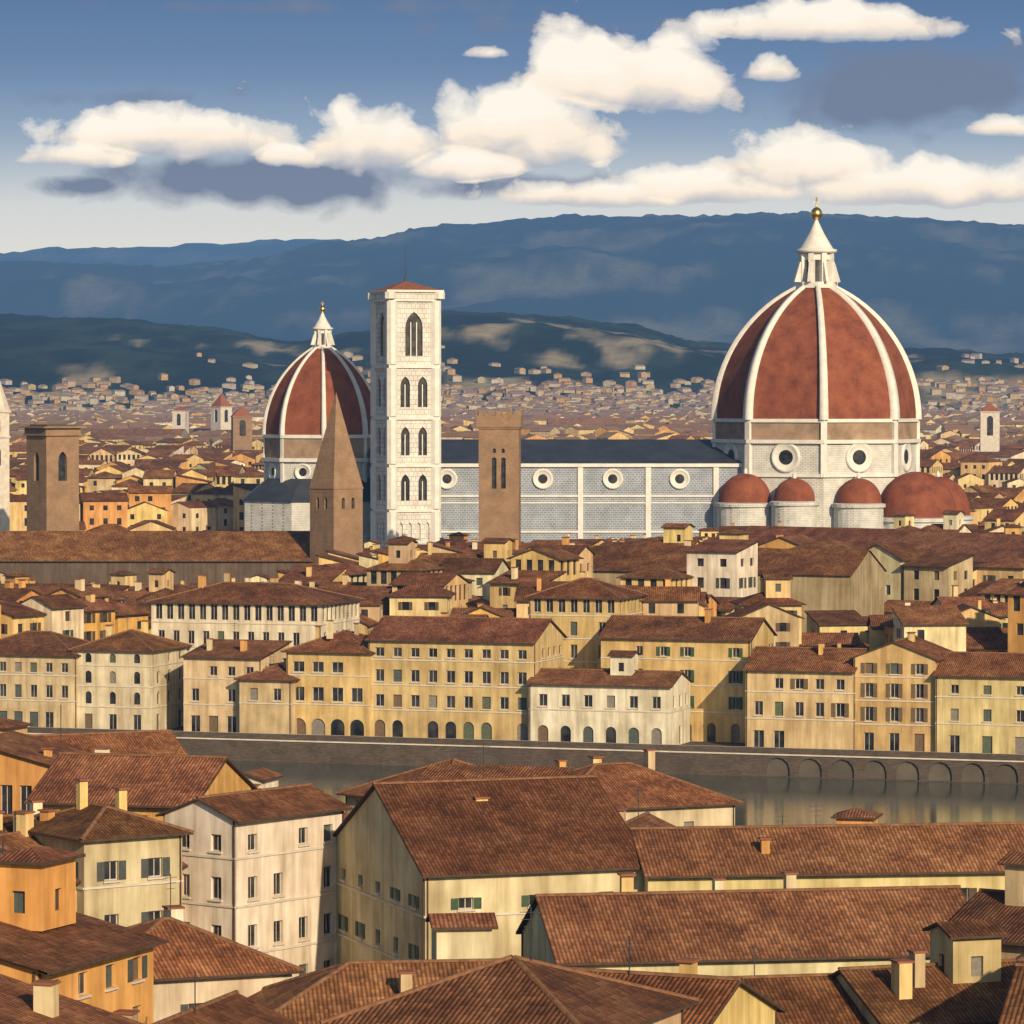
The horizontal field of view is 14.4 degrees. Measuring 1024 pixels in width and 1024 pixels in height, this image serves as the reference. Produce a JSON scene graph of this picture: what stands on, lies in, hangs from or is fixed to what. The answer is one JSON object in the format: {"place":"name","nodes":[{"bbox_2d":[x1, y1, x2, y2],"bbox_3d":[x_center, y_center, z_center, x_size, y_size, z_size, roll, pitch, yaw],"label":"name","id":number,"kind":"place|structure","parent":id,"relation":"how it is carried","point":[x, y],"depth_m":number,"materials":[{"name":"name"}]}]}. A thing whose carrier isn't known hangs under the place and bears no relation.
{"place":"outdoors","nodes":[
{"label":"outdoors","id":0,"kind":"place"},
{"bbox_2d":[19,424,85,530],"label":"tower","id":1,"kind":"structure","parent":0,"point":[52,477],"depth_m":897.27,"materials":[{"name":"brown stone"}]},
{"bbox_2d":[0,239,344,266],"bbox_3d":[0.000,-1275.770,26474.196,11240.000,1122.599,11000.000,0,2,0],"label":"hills","id":2,"kind":"structure","parent":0,"point":[185,253],"depth_m":25782.44,"materials":[{"name":"blue"}]},
{"bbox_2d":[476,410,522,546],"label":"brown tower","id":3,"kind":"structure","parent":0,"point":[499,474],"depth_m":895.76,"materials":[{"name":"stone"}]},
{"bbox_2d":[0,705,1023,1023],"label":"houses","id":4,"kind":"structure","parent":0,"point":[154,877],"depth_m":283.15,"materials":[{"name":"brown tile"}]},
{"bbox_2d":[0,211,1023,354],"bbox_3d":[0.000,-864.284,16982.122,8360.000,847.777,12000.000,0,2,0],"label":"hills","id":5,"kind":"structure","parent":0,"point":[923,282],"depth_m":14208.44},
{"bbox_2d":[0,310,1023,410],"bbox_3d":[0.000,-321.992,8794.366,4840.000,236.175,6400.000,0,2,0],"label":"hills","id":6,"kind":"structure","parent":0,"point":[37,350],"depth_m":7082.66,"materials":[{"name":"plant"}]},
{"bbox_2d":[0,345,1023,412],"bbox_3d":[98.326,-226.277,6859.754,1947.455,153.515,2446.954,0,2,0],"label":"buildings","id":7,"kind":"structure","parent":6,"relation":"on","point":[581,398],"depth_m":6328.21,"materials":[{"name":"paint"}]},
{"bbox_2d":[0,0,1023,252],"label":"sky","id":8,"kind":"structure","parent":0,"point":[124,123],"materials":[{"name":"blue"}]},
{"bbox_2d":[9,409,1023,445],"bbox_3d":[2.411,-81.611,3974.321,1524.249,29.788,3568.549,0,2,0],"label":"distant houses","id":9,"kind":"structure","parent":0,"point":[458,424],"depth_m":3183.69,"materials":[{"name":"paint"}]},
{"bbox_2d":[27,726,1023,783],"bbox_3d":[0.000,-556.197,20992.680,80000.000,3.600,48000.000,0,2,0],"label":"embankment","id":10,"kind":"structure","parent":0,"point":[940,771],"depth_m":537.42,"materials":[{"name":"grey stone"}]},
{"bbox_2d":[0,382,10,530],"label":"tower","id":11,"kind":"structure","parent":10,"relation":"on","point":[5,411],"depth_m":947.88,"materials":[{"name":"stone"}]},
{"bbox_2d":[0,531,313,586],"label":"long hall","id":12,"kind":"structure","parent":10,"relation":"on","point":[69,557],"depth_m":803.09,"materials":[{"name":"tile"}]},
{"bbox_2d":[242,301,371,547],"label":"dome","id":13,"kind":"structure","parent":10,"relation":"on","point":[318,375],"depth_m":995.15,"materials":[{"name":"tile"}]},
{"bbox_2d":[309,393,363,564],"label":"spire tower","id":14,"kind":"structure","parent":10,"relation":"on","point":[336,487],"depth_m":798.14,"materials":[{"name":"brown stone"}]},
{"bbox_2d":[367,246,444,548],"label":"campanile","id":15,"kind":"structure","parent":10,"relation":"on","point":[405,407],"depth_m":966.72,"materials":[{"name":"stone"}]},
{"bbox_2d":[0,571,1023,753],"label":"riverfront buildings","id":16,"kind":"structure","parent":10,"relation":"on","point":[582,658],"depth_m":565.02,"materials":[{"name":"beige paint"}]},
{"bbox_2d":[0,510,1023,652],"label":"houses","id":17,"kind":"structure","parent":10,"relation":"on","point":[955,601],"depth_m":632.81,"materials":[{"name":"paint"}]},
{"bbox_2d":[9,434,1023,532],"bbox_3d":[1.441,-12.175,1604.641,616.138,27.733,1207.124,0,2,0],"label":"houses","id":18,"kind":"structure","parent":10,"relation":"on","point":[174,484],"depth_m":1173.20,"materials":[{"name":"paint"}]},
{"bbox_2d":[711,197,974,529],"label":"cathedral dome","id":19,"kind":"structure","parent":10,"relation":"on","point":[816,416],"depth_m":980.29,"materials":[{"name":"red tile"}]},
{"bbox_2d":[440,439,741,542],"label":"cathedral nave","id":20,"kind":"structure","parent":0,"point":[617,489],"depth_m":986.37,"materials":[{"name":"white stone"}]},
{"bbox_2d":[231,761,1023,825],"bbox_3d":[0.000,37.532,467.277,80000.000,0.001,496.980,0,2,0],"label":"river","id":21,"kind":"structure","parent":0,"point":[771,800],"depth_m":517.61,"materials":[{"name":"liquid"}]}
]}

